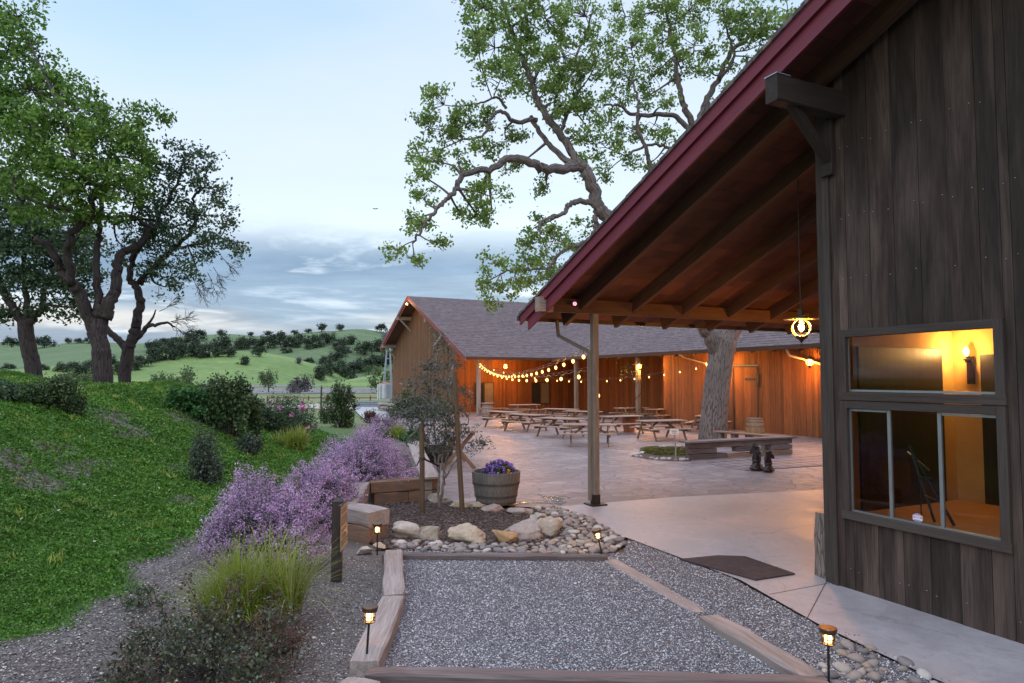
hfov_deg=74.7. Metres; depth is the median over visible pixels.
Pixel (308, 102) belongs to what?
sky
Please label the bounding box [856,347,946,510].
interior door
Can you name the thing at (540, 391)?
window
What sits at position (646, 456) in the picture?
planting bed
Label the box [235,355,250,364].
tree
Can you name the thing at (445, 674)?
timber
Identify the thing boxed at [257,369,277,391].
tree
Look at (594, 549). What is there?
river stone
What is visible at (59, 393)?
bush
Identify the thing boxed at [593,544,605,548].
river stone
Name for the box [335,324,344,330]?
tree
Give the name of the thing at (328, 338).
tree
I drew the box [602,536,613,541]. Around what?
river stone
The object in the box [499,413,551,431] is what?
picnic table
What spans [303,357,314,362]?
tree
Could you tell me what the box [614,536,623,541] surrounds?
river stone
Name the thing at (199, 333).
tree
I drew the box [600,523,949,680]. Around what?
spilled gravel
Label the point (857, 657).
river stone
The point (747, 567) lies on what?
door mat
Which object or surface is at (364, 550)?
boulder
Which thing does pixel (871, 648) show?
river stone
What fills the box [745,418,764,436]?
barrel
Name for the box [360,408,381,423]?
bush
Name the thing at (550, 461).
patio
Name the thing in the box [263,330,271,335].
tree
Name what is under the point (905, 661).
river stone
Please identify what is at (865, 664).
river stone
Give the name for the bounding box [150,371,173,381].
tree
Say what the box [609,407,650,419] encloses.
picnic table
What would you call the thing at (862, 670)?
river stone
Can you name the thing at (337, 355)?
tree
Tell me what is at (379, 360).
tree
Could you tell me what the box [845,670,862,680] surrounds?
river stone
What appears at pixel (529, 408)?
picnic table
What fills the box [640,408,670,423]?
picnic table
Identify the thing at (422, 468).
stake
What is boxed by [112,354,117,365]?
tree
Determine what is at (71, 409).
bush
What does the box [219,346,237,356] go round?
tree
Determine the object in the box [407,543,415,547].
river stone
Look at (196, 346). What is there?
tree
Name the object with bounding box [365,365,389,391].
tree
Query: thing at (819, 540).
post
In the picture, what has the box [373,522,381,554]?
path light
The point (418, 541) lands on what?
river stone
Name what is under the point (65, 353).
hill
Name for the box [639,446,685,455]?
moss
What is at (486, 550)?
river stone
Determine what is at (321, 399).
pole
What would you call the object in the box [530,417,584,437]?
picnic table
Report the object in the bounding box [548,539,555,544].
river stone
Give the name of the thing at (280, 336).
tree
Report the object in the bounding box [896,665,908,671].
river stone
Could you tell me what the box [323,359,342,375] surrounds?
tree
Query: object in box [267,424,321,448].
grass clump
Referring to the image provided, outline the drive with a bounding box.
[266,401,391,408]
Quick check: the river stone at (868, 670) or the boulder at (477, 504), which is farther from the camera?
the boulder at (477, 504)
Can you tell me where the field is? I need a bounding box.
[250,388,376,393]
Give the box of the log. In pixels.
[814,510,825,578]
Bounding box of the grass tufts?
[0,375,327,604]
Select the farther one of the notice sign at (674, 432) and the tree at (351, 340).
the tree at (351, 340)
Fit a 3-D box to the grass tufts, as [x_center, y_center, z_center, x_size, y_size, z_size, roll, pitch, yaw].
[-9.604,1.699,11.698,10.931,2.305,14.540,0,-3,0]
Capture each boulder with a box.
[339,677,379,682]
[356,546,371,554]
[373,542,385,548]
[392,521,419,538]
[419,526,441,540]
[427,493,451,502]
[447,523,485,542]
[449,500,473,507]
[472,501,485,507]
[481,503,505,511]
[492,530,517,542]
[504,517,543,539]
[507,507,533,514]
[530,512,546,518]
[535,518,559,536]
[543,516,562,527]
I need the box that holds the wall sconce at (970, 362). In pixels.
[963,346,974,383]
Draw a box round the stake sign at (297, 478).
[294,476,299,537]
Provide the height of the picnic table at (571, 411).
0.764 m
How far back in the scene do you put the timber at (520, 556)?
8.79 m
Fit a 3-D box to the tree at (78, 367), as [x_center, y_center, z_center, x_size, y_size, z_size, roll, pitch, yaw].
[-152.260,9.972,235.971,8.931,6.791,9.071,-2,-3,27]
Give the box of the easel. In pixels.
[906,445,955,525]
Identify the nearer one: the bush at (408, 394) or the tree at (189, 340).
the bush at (408, 394)
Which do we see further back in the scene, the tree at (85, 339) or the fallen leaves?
the tree at (85, 339)
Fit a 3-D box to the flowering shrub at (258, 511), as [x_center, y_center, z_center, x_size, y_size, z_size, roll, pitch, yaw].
[-3.207,2.186,8.645,1.921,1.253,1.611,0,-3,0]
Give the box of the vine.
[616,362,647,413]
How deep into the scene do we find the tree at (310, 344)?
435.56 m
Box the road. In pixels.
[251,384,318,386]
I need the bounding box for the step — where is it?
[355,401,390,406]
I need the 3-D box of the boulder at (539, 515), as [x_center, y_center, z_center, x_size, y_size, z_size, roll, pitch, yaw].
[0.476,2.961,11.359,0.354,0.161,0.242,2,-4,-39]
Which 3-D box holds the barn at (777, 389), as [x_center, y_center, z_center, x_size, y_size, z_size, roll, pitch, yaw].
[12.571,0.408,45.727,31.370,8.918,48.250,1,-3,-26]
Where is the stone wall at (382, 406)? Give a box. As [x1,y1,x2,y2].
[377,402,417,411]
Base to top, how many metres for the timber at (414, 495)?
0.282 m
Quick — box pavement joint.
[772,582,827,617]
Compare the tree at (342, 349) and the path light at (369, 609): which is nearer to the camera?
the path light at (369, 609)
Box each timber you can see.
[344,482,369,504]
[347,523,387,544]
[348,503,389,527]
[349,595,403,677]
[364,666,828,682]
[368,477,437,493]
[372,491,407,504]
[382,552,607,562]
[383,549,404,599]
[408,489,437,501]
[605,557,705,613]
[699,614,824,677]
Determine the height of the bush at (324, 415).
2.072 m
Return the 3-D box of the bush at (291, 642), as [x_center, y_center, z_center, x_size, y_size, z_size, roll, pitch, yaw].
[-1.977,2.503,5.730,0.706,0.361,0.549,0,-3,0]
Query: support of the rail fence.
on the ground at (350, 552)
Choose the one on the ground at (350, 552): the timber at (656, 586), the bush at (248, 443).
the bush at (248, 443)
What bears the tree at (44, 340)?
on the hill at (65, 353)
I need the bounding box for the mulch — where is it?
[372,500,624,552]
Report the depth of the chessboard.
18.82 m
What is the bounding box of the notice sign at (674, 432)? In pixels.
[670,429,678,460]
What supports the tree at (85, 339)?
on the hill at (65, 353)
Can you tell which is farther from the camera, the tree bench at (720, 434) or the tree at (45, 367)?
the tree at (45, 367)
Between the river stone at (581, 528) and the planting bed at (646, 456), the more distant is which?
the planting bed at (646, 456)
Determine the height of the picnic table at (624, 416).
0.764 m
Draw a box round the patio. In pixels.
[385,410,822,506]
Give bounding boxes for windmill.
[381,329,391,382]
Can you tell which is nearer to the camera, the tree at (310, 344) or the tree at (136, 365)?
the tree at (136, 365)
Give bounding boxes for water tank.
[377,382,391,398]
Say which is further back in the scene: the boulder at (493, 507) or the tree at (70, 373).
the tree at (70, 373)
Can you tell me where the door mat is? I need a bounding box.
[679,555,794,580]
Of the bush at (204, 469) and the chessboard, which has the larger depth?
the chessboard
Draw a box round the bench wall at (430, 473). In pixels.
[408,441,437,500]
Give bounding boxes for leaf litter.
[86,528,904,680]
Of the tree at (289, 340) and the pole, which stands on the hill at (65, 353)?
the tree at (289, 340)
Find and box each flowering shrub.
[192,461,331,566]
[282,450,367,521]
[314,418,419,486]
[365,409,409,433]
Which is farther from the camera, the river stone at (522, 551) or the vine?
the vine
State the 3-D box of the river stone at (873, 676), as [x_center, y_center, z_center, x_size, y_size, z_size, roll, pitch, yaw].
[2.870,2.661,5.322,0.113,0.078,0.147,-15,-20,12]
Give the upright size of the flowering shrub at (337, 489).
1.068 m
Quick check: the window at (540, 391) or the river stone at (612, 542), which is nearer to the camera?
the river stone at (612, 542)
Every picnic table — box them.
[479,411,528,427]
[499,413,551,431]
[505,404,543,413]
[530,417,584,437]
[543,408,582,420]
[562,410,602,422]
[562,423,616,446]
[599,415,646,434]
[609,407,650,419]
[629,419,694,440]
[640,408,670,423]
[684,415,731,431]
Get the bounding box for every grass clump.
[147,519,365,637]
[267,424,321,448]
[386,421,409,439]
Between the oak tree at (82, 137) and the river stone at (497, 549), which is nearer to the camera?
the river stone at (497, 549)
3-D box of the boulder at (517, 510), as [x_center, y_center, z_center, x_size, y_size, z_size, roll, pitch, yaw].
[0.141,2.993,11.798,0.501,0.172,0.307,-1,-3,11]
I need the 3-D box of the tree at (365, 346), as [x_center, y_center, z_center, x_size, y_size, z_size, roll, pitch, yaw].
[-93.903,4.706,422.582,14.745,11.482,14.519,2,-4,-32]
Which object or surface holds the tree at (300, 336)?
on the hill at (65, 353)
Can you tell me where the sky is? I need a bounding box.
[0,0,803,344]
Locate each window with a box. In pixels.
[474,382,493,404]
[531,382,549,403]
[838,318,1008,405]
[840,400,1014,553]
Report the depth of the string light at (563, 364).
18.31 m
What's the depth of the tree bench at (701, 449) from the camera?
20.24 m
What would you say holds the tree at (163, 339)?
on the hill at (65, 353)
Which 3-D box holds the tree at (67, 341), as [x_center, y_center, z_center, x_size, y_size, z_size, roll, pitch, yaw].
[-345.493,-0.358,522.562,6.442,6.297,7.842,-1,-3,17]
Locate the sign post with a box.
[331,497,347,581]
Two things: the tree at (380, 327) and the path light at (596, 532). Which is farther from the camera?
the tree at (380, 327)
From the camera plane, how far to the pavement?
8.52 m
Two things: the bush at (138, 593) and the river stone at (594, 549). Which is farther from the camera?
the river stone at (594, 549)
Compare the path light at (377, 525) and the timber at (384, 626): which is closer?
the timber at (384, 626)
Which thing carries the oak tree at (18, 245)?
on the ground at (350, 552)
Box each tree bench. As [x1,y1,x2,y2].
[679,436,797,459]
[711,430,779,450]
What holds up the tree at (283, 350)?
on the hill at (65, 353)
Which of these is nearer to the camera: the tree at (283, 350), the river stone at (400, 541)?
the river stone at (400, 541)
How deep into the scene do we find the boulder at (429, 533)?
9.91 m
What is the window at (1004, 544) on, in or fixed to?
in the barn at (891, 132)
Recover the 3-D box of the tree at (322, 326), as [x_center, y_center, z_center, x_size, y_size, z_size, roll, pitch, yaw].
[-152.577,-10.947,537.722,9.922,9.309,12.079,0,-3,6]
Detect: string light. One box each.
[479,346,589,377]
[479,365,599,396]
[480,363,704,381]
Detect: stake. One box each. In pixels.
[419,423,424,513]
[452,372,464,512]
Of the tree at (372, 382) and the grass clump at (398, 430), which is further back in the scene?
the tree at (372, 382)
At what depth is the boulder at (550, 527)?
10.08 m
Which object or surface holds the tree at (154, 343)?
on the hill at (65, 353)
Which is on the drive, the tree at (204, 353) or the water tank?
the water tank
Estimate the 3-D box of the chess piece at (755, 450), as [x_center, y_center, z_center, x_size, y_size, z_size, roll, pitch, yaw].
[6.337,2.983,17.418,0.360,0.670,0.370,1,-3,-25]
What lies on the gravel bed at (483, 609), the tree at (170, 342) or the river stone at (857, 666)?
the river stone at (857, 666)
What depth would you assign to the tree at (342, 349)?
408.89 m
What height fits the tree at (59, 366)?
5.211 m
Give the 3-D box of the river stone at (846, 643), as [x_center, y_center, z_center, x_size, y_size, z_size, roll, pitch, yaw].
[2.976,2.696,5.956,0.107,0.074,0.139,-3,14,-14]
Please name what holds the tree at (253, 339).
on the hill at (65, 353)
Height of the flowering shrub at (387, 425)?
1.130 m
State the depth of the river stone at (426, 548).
9.28 m
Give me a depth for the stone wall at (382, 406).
47.33 m
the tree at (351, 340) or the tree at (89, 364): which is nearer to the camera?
the tree at (89, 364)
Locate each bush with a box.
[0,376,32,400]
[21,366,91,408]
[59,398,88,413]
[85,568,314,682]
[107,584,182,608]
[162,384,199,409]
[164,379,246,418]
[180,416,226,483]
[198,370,271,436]
[231,425,263,454]
[245,397,277,426]
[245,612,324,657]
[262,391,327,434]
[317,385,332,423]
[325,377,360,427]
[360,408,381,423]
[369,427,389,437]
[383,388,427,417]
[394,426,433,443]
[412,395,452,418]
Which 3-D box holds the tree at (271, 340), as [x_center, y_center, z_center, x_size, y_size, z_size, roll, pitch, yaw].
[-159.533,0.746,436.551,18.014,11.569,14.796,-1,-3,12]
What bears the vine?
attached to the barn at (777, 389)
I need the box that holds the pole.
[320,387,321,419]
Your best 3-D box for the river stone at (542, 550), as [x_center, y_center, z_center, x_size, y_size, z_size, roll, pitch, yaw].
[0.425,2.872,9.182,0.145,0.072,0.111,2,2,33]
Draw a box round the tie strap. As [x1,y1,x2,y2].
[416,457,438,466]
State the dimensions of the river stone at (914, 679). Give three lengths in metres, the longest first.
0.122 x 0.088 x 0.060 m
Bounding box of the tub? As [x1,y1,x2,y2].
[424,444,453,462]
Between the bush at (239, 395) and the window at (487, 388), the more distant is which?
the window at (487, 388)
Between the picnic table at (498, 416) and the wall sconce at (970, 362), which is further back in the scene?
the picnic table at (498, 416)
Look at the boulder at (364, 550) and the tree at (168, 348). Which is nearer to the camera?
the boulder at (364, 550)
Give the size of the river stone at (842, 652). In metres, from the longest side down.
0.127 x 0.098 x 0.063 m
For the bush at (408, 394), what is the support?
on the ground at (350, 552)
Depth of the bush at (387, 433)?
25.74 m
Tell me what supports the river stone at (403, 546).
on the mulch
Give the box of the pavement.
[546,490,1023,682]
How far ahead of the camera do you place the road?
208.13 m
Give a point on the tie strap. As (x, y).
(431, 462)
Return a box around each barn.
[380,296,821,437]
[517,0,1023,643]
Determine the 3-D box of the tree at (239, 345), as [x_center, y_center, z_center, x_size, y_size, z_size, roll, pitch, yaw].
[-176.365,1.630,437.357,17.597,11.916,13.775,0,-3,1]
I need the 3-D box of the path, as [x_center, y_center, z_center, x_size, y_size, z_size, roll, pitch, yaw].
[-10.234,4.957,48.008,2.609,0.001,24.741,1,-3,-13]
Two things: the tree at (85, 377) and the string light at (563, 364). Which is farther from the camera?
the tree at (85, 377)
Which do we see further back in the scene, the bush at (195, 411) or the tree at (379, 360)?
the tree at (379, 360)
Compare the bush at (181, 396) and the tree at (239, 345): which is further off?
the tree at (239, 345)
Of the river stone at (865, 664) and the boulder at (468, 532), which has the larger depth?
the boulder at (468, 532)
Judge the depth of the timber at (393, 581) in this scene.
7.70 m
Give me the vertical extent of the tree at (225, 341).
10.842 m
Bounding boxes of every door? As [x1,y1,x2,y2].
[732,366,758,429]
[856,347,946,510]
[980,354,1002,505]
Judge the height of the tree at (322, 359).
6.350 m
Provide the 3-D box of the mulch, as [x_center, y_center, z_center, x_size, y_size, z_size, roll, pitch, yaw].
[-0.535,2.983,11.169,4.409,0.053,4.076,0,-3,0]
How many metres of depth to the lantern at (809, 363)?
26.26 m
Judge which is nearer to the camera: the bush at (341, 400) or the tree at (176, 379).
the bush at (341, 400)
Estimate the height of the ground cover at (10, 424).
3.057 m
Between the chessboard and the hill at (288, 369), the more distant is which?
the hill at (288, 369)
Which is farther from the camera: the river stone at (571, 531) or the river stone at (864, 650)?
the river stone at (571, 531)
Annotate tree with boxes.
[0,0,176,382]
[0,164,111,375]
[0,336,18,347]
[0,362,16,369]
[36,335,56,347]
[41,364,49,369]
[52,361,69,371]
[53,368,83,381]
[61,360,91,374]
[64,338,71,343]
[73,338,80,342]
[79,370,92,381]
[81,337,89,343]
[84,358,91,373]
[101,133,251,382]
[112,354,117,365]
[113,362,118,373]
[118,358,143,370]
[133,354,155,366]
[144,338,164,349]
[146,346,161,362]
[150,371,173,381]
[151,344,181,360]
[159,337,167,343]
[163,337,183,349]
[163,374,181,381]
[164,341,193,357]
[177,365,203,384]
[182,328,208,340]
[182,334,200,343]
[187,340,205,357]
[194,341,223,357]
[210,334,233,352]
[216,329,227,336]
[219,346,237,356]
[232,335,253,349]
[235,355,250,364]
[246,336,265,346]
[250,345,268,356]
[252,334,279,348]
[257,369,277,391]
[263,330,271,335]
[268,330,286,343]
[279,335,301,347]
[280,347,294,352]
[285,380,301,393]
[292,332,309,342]
[293,374,314,391]
[303,333,326,348]
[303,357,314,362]
[310,363,327,380]
[316,322,327,331]
[318,332,340,343]
[318,355,333,363]
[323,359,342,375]
[325,351,345,360]
[331,337,348,347]
[334,343,351,354]
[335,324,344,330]
[335,359,356,378]
[344,334,357,344]
[347,359,365,372]
[352,340,376,354]
[352,357,376,369]
[362,365,372,374]
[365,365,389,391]
[368,337,385,351]
[368,352,389,366]
[374,322,387,331]
[378,0,798,439]
[379,348,392,363]
[381,366,392,383]
[386,327,495,507]
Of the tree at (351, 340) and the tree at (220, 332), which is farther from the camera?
the tree at (220, 332)
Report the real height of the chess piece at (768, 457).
0.549 m
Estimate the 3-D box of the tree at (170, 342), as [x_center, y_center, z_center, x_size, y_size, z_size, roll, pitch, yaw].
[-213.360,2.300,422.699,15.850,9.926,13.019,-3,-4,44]
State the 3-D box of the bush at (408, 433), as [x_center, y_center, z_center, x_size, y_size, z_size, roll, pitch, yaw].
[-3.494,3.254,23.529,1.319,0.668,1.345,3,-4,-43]
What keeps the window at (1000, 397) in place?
in the barn at (891, 132)
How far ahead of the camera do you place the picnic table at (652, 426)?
26.12 m
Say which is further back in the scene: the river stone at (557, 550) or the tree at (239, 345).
the tree at (239, 345)
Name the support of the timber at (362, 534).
on the ground at (350, 552)
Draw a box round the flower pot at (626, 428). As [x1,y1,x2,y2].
[621,413,636,431]
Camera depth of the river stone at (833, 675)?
5.33 m
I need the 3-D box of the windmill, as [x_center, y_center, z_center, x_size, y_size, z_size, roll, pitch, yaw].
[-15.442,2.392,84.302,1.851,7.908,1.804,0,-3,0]
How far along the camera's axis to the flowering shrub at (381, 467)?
13.25 m
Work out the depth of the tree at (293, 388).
104.95 m
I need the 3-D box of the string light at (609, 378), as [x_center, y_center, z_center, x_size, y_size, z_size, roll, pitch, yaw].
[3.491,1.677,37.205,0.065,1.189,15.927,3,-4,-44]
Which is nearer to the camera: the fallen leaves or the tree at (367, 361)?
the fallen leaves
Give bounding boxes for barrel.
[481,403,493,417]
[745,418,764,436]
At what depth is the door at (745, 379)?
30.54 m
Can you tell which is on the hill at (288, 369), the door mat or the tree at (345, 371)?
the tree at (345, 371)
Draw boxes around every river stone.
[397,539,406,543]
[399,544,406,549]
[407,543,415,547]
[412,539,420,543]
[420,546,428,550]
[430,545,440,550]
[455,547,466,552]
[469,544,478,549]
[482,548,490,552]
[485,545,495,549]
[493,547,502,552]
[499,542,508,546]
[517,549,526,552]
[538,549,546,552]
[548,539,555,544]
[552,547,560,553]
[567,548,577,552]
[568,529,579,533]
[575,539,585,543]
[576,527,586,530]
[584,543,595,547]
[588,547,600,552]
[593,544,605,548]
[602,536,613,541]
[606,539,614,544]
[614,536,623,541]
[818,662,826,668]
[824,671,839,678]
[831,644,843,651]
[831,679,843,682]
[833,661,852,673]
[836,649,848,656]
[840,639,854,650]
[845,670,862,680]
[846,653,865,662]
[854,664,861,668]
[857,648,869,653]
[857,667,865,675]
[862,661,871,668]
[864,644,876,651]
[865,668,874,672]
[866,671,881,681]
[867,659,879,666]
[868,654,878,659]
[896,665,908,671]
[897,656,913,667]
[908,675,923,682]
[916,668,931,679]
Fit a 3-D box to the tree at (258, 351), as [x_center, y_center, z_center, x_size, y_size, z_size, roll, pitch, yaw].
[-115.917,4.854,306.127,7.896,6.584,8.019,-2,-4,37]
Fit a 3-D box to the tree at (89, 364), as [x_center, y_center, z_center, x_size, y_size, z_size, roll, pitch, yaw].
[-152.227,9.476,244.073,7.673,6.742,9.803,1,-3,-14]
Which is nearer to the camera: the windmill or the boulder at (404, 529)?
the boulder at (404, 529)
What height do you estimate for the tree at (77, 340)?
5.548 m
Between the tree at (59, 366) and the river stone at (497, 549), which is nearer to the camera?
the river stone at (497, 549)
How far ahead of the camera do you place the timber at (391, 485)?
12.86 m
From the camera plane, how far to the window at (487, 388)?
47.56 m
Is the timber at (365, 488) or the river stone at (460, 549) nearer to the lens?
the river stone at (460, 549)
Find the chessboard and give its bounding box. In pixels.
[699,455,822,470]
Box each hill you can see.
[0,329,757,377]
[12,351,349,385]
[311,365,747,386]
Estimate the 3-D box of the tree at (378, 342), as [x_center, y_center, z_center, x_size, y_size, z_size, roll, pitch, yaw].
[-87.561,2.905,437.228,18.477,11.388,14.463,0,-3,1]
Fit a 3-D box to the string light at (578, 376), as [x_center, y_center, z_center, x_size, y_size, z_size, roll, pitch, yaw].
[-0.322,1.236,27.865,0.249,1.319,30.386,0,-3,-7]
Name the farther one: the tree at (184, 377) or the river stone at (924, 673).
the tree at (184, 377)
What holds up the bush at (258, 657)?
on the ground at (350, 552)
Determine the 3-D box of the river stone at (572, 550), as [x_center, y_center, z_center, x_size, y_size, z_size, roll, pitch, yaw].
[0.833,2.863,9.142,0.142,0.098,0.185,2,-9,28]
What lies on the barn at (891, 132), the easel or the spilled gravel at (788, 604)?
the easel
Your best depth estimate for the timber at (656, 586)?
7.65 m
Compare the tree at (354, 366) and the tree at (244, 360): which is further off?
the tree at (354, 366)
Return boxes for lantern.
[783,173,818,345]
[803,356,815,367]
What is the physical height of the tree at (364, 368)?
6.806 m
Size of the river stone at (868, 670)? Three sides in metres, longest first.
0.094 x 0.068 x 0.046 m
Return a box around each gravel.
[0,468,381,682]
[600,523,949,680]
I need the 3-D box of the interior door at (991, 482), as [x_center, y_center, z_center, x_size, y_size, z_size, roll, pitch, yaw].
[6.224,1.098,8.237,0.035,1.900,0.830,1,-3,-26]
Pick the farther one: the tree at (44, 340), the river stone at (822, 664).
the tree at (44, 340)
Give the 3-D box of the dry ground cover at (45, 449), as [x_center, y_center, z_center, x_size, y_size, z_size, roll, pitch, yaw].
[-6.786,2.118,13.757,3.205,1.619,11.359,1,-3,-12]
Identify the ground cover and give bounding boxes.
[0,369,352,645]
[0,406,286,550]
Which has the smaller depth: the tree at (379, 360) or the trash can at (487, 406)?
the trash can at (487, 406)
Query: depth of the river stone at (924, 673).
5.36 m
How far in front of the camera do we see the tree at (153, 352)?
276.43 m
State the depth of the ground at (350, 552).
7.06 m
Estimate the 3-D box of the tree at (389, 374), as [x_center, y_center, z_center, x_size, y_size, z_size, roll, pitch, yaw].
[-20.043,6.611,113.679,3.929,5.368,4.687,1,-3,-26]
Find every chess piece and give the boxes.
[749,443,762,469]
[762,449,774,471]
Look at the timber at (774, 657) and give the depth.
5.80 m
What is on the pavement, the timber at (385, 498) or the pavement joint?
the pavement joint
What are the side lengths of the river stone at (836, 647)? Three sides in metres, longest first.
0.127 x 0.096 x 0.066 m
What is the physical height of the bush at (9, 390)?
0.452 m
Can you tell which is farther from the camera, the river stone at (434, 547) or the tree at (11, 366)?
the tree at (11, 366)
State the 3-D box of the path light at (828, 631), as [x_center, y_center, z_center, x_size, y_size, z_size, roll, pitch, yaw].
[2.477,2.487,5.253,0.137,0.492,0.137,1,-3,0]
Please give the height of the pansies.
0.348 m
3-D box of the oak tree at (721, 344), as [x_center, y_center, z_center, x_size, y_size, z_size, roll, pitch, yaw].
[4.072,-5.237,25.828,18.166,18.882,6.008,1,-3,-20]
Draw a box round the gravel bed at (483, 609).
[363,540,931,682]
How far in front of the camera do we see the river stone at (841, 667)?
5.47 m
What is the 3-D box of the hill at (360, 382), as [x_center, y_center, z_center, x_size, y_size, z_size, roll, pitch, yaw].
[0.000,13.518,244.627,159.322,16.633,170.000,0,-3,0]
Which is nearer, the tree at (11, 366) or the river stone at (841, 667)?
the river stone at (841, 667)
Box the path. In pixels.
[355,407,392,419]
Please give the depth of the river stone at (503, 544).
9.48 m
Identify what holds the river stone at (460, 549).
on the gravel bed at (483, 609)
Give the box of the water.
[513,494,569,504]
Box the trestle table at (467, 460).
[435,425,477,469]
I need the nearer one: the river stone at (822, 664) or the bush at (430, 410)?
the river stone at (822, 664)
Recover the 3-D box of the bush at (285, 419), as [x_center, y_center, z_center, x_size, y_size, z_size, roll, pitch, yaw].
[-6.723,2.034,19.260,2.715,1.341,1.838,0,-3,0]
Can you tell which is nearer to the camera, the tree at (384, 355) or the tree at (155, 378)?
the tree at (155, 378)
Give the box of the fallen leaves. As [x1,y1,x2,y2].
[0,382,301,599]
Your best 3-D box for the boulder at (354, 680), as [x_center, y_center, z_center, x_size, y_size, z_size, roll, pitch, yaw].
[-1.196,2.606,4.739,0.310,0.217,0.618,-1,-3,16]
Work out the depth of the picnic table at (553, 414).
35.97 m
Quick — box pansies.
[481,459,516,473]
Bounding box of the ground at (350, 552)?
[0,374,943,682]
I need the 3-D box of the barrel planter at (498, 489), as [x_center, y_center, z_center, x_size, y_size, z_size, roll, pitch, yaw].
[-0.301,2.777,12.707,0.924,0.650,0.924,1,-3,-17]
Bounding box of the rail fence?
[267,396,390,400]
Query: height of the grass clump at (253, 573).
0.876 m
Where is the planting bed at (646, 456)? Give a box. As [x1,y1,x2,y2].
[632,445,691,460]
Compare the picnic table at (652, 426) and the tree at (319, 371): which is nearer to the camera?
the picnic table at (652, 426)
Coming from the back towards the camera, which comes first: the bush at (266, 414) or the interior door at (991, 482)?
the bush at (266, 414)
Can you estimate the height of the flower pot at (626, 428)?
0.853 m
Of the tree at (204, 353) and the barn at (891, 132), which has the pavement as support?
the barn at (891, 132)
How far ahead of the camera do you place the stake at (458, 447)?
11.94 m
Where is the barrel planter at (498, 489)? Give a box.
[472,468,519,507]
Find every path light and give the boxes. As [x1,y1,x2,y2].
[362,603,377,653]
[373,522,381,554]
[591,528,601,553]
[819,624,837,682]
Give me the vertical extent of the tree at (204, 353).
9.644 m
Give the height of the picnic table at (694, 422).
0.764 m
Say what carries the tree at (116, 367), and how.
on the hill at (288, 369)
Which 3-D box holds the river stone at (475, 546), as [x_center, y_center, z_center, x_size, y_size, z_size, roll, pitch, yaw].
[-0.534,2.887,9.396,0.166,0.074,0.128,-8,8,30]
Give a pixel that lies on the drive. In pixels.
(317, 406)
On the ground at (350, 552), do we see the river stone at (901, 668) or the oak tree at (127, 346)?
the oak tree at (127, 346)
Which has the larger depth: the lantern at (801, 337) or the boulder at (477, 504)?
the boulder at (477, 504)
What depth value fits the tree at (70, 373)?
81.14 m
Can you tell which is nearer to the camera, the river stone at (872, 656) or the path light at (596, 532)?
the river stone at (872, 656)

